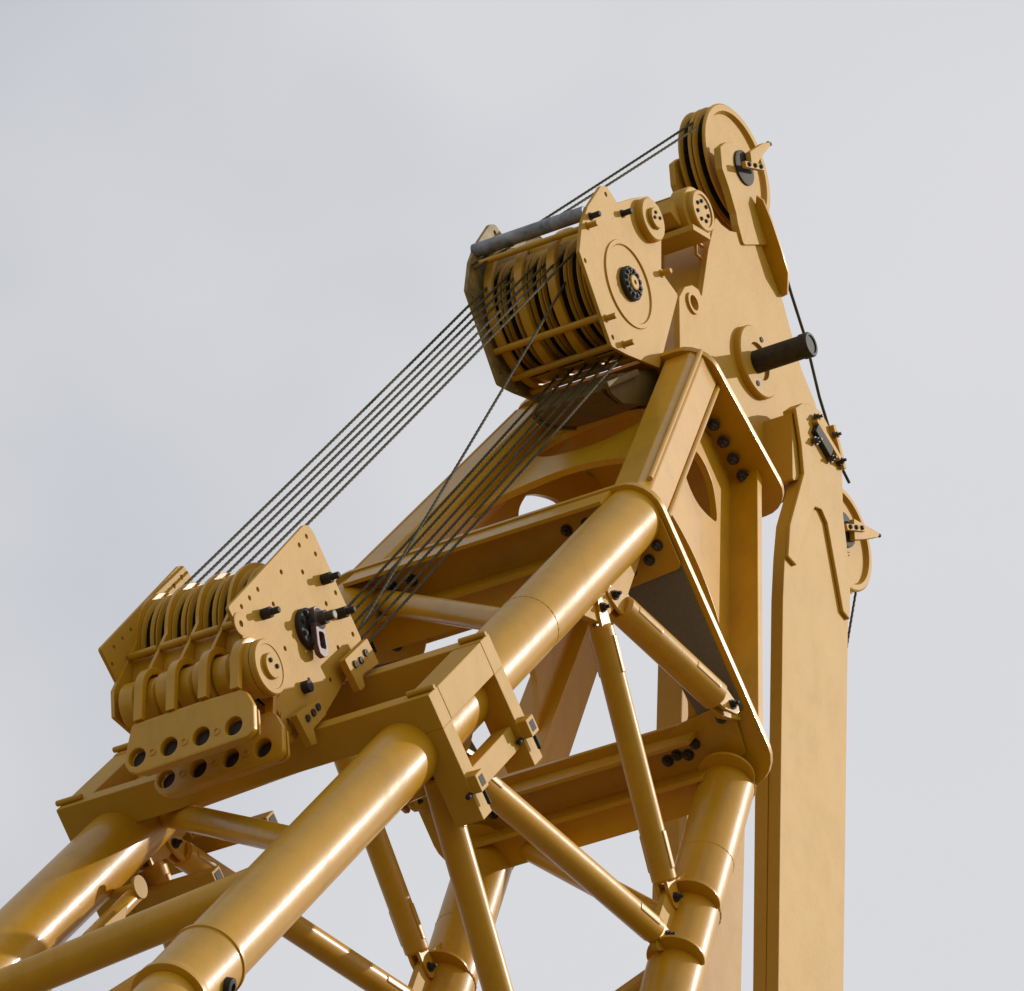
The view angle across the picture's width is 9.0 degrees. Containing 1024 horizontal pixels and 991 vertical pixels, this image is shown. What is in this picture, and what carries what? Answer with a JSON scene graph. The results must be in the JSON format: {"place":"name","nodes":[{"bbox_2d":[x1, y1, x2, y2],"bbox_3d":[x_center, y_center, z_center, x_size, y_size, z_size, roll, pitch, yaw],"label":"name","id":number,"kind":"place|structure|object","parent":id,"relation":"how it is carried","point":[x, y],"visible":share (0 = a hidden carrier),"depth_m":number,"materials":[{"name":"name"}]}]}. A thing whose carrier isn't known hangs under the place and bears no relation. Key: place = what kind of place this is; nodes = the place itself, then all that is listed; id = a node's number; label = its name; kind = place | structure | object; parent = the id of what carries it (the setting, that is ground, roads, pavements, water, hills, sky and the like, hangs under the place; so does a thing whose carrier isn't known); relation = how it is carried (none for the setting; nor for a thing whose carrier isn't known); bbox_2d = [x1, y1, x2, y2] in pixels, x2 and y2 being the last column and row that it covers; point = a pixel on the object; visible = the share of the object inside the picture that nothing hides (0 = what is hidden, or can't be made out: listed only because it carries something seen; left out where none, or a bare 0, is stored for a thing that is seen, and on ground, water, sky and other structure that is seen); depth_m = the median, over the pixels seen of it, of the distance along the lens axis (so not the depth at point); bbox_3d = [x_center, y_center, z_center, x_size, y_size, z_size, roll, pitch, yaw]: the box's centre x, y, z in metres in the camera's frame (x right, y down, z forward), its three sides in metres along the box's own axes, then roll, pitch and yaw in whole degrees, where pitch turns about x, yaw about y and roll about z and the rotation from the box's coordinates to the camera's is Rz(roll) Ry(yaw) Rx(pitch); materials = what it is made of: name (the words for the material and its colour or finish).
{"place":"outdoors","nodes":[
{"label":"outdoors","id":0,"kind":"place"},
{"bbox_2d":[0,0,1023,990],"label":"sky","id":1,"kind":"structure","parent":0,"point":[227,227],"materials":[{"name":"grey"}]},
{"label":"ground","id":2,"kind":"structure","parent":0,"visible":0},
{"bbox_2d":[132,971,194,990],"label":"lattice boom","id":3,"kind":"object","parent":2,"relation":"on","point":[162,981],"visible":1,"depth_m":36.99,"materials":[{"name":"yellow paint"}]},
{"bbox_2d":[0,347,783,990],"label":"boom head","id":4,"kind":"object","parent":3,"relation":"attached to","point":[662,487],"visible":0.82,"depth_m":43.93},
{"bbox_2d":[55,631,541,917],"bbox_3d":[-1.341,1.817,41.341,2.912,1.352,1.344,-18,-36,27],"label":"portal frame","id":5,"kind":"object","parent":4,"relation":"attached to","point":[430,694],"visible":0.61,"depth_m":41.01,"materials":[{"name":"yellow paint"}]},
{"bbox_2d":[98,525,377,782],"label":"sheave block","id":6,"kind":"structure","parent":5,"relation":"on","point":[307,653],"depth_m":40.82,"materials":[{"name":"yellow paint"}]},
{"bbox_2d":[125,637,289,797],"bbox_3d":[-1.867,1.343,40.248,0.957,0.823,0.440,-18,-36,27],"label":"link yoke","id":7,"kind":"object","parent":6,"relation":"hanging from","point":[206,742],"visible":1,"depth_m":40.08,"materials":[{"name":"yellow paint"}]},
{"bbox_2d":[464,186,676,402],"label":"sheave block","id":8,"kind":"structure","parent":4,"relation":"attached to","point":[617,298],"depth_m":46.36,"materials":[{"name":"yellow paint"}]},
{"bbox_2d":[183,274,498,584],"bbox_3d":[-1.139,-0.444,43.999,0.021,4.831,4.068,-18,-36,27],"label":"wire rope","id":9,"kind":"object","parent":8,"relation":"hanging from","point":[333,439],"visible":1,"depth_m":43.84,"materials":[{"name":"metal"}]},
{"bbox_2d":[196,270,511,582],"bbox_3d":[-1.044,-0.475,43.949,0.021,4.831,4.068,-18,-36,27],"label":"wire rope","id":10,"kind":"object","parent":8,"relation":"hanging from","point":[345,437],"visible":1,"depth_m":43.83,"materials":[{"name":"metal"}]},
{"bbox_2d":[214,266,524,574],"bbox_3d":[-0.946,-0.507,43.897,0.026,4.831,4.068,-18,-36,27],"label":"wire rope","id":11,"kind":"object","parent":8,"relation":"hanging from","point":[356,435],"visible":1,"depth_m":43.70,"materials":[{"name":"metal"}]},
{"bbox_2d":[226,261,537,572],"bbox_3d":[-0.851,-0.538,43.846,0.021,4.831,4.068,-18,-36,27],"label":"wire rope","id":12,"kind":"object","parent":8,"relation":"hanging from","point":[376,424],"visible":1,"depth_m":43.73,"materials":[{"name":"metal"}]},
{"bbox_2d":[245,262,545,564],"bbox_3d":[-0.753,-0.570,43.794,0.021,4.831,4.068,-18,-36,27],"label":"wire rope","id":13,"kind":"object","parent":8,"relation":"hanging from","point":[393,418],"visible":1,"depth_m":43.70,"materials":[{"name":"metal"}]},
{"bbox_2d":[258,252,564,562],"bbox_3d":[-0.657,-0.601,43.744,0.021,4.831,4.068,-18,-36,27],"label":"wire rope","id":14,"kind":"object","parent":8,"relation":"hanging from","point":[401,419],"visible":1,"depth_m":43.67,"materials":[{"name":"metal"}]},
{"bbox_2d":[305,249,575,524],"bbox_3d":[-0.560,-0.632,43.692,0.021,4.831,4.068,-18,-36,26],"label":"wire rope","id":15,"kind":"object","parent":8,"relation":"hanging from","point":[436,393],"visible":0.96,"depth_m":43.84,"materials":[{"name":"metal"}]},
{"bbox_2d":[347,366,565,606],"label":"wire rope","id":16,"kind":"object","parent":8,"relation":"hanging from","point":[451,493],"visible":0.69,"depth_m":44.67,"materials":[{"name":"metal"}]},
{"bbox_2d":[357,282,566,632],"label":"wire rope","id":17,"kind":"object","parent":8,"relation":"hanging from","point":[458,463],"visible":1,"depth_m":43.81,"materials":[{"name":"metal"}]},
{"bbox_2d":[350,362,577,614],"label":"wire rope","id":18,"kind":"object","parent":8,"relation":"hanging from","point":[465,487],"visible":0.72,"depth_m":44.57,"materials":[{"name":"metal"}]},
{"bbox_2d":[354,364,586,623],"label":"wire rope","id":19,"kind":"object","parent":8,"relation":"hanging from","point":[474,490],"visible":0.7,"depth_m":44.39,"materials":[{"name":"metal"}]},
{"bbox_2d":[361,353,604,628],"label":"wire rope","id":20,"kind":"object","parent":8,"relation":"hanging from","point":[478,496],"visible":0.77,"depth_m":44.18,"materials":[{"name":"metal"}]},
{"bbox_2d":[361,355,613,639],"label":"wire rope","id":21,"kind":"object","parent":8,"relation":"hanging from","point":[482,503],"visible":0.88,"depth_m":43.99,"materials":[{"name":"metal"}]},
{"bbox_2d":[368,355,623,642],"bbox_3d":[-0.138,0.050,43.821,0.021,4.876,4.015,-18,-36,26],"label":"wire rope","id":22,"kind":"object","parent":8,"relation":"hanging from","point":[492,503],"visible":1,"depth_m":43.84,"materials":[{"name":"metal"}]},
{"bbox_2d":[622,103,880,990],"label":"jib mast","id":23,"kind":"object","parent":2,"relation":"on","point":[728,281],"visible":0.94,"depth_m":47.67,"materials":[{"name":"yellow metal"}]},
{"bbox_2d":[471,122,692,265],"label":"wire rope","id":24,"kind":"object","parent":23,"relation":"hanging from","point":[612,175],"visible":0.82,"depth_m":48.12,"materials":[{"name":"metal"}]},
{"bbox_2d":[474,126,697,269],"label":"wire rope","id":25,"kind":"object","parent":23,"relation":"hanging from","point":[617,178],"visible":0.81,"depth_m":48.13,"materials":[{"name":"metal"}]},
{"bbox_2d":[655,186,713,254],"bbox_3d":[1.127,-2.005,48.267,0.640,0.473,0.495,-18,-36,27],"label":"hoist motor","id":26,"kind":"object","parent":23,"relation":"attached to","point":[687,213],"visible":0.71,"depth_m":48.07,"materials":[{"name":"yellow paint"}]},
{"bbox_2d":[789,282,850,483],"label":"wire rope","id":27,"kind":"object","parent":23,"relation":"hanging from","point":[813,371],"visible":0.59,"depth_m":49.52,"materials":[{"name":"metal"}]},
{"bbox_2d":[848,592,856,642],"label":"wire rope","id":28,"kind":"object","parent":23,"relation":"hanging from","point":[852,612],"visible":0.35,"depth_m":48.85,"materials":[{"name":"metal"}]}
]}

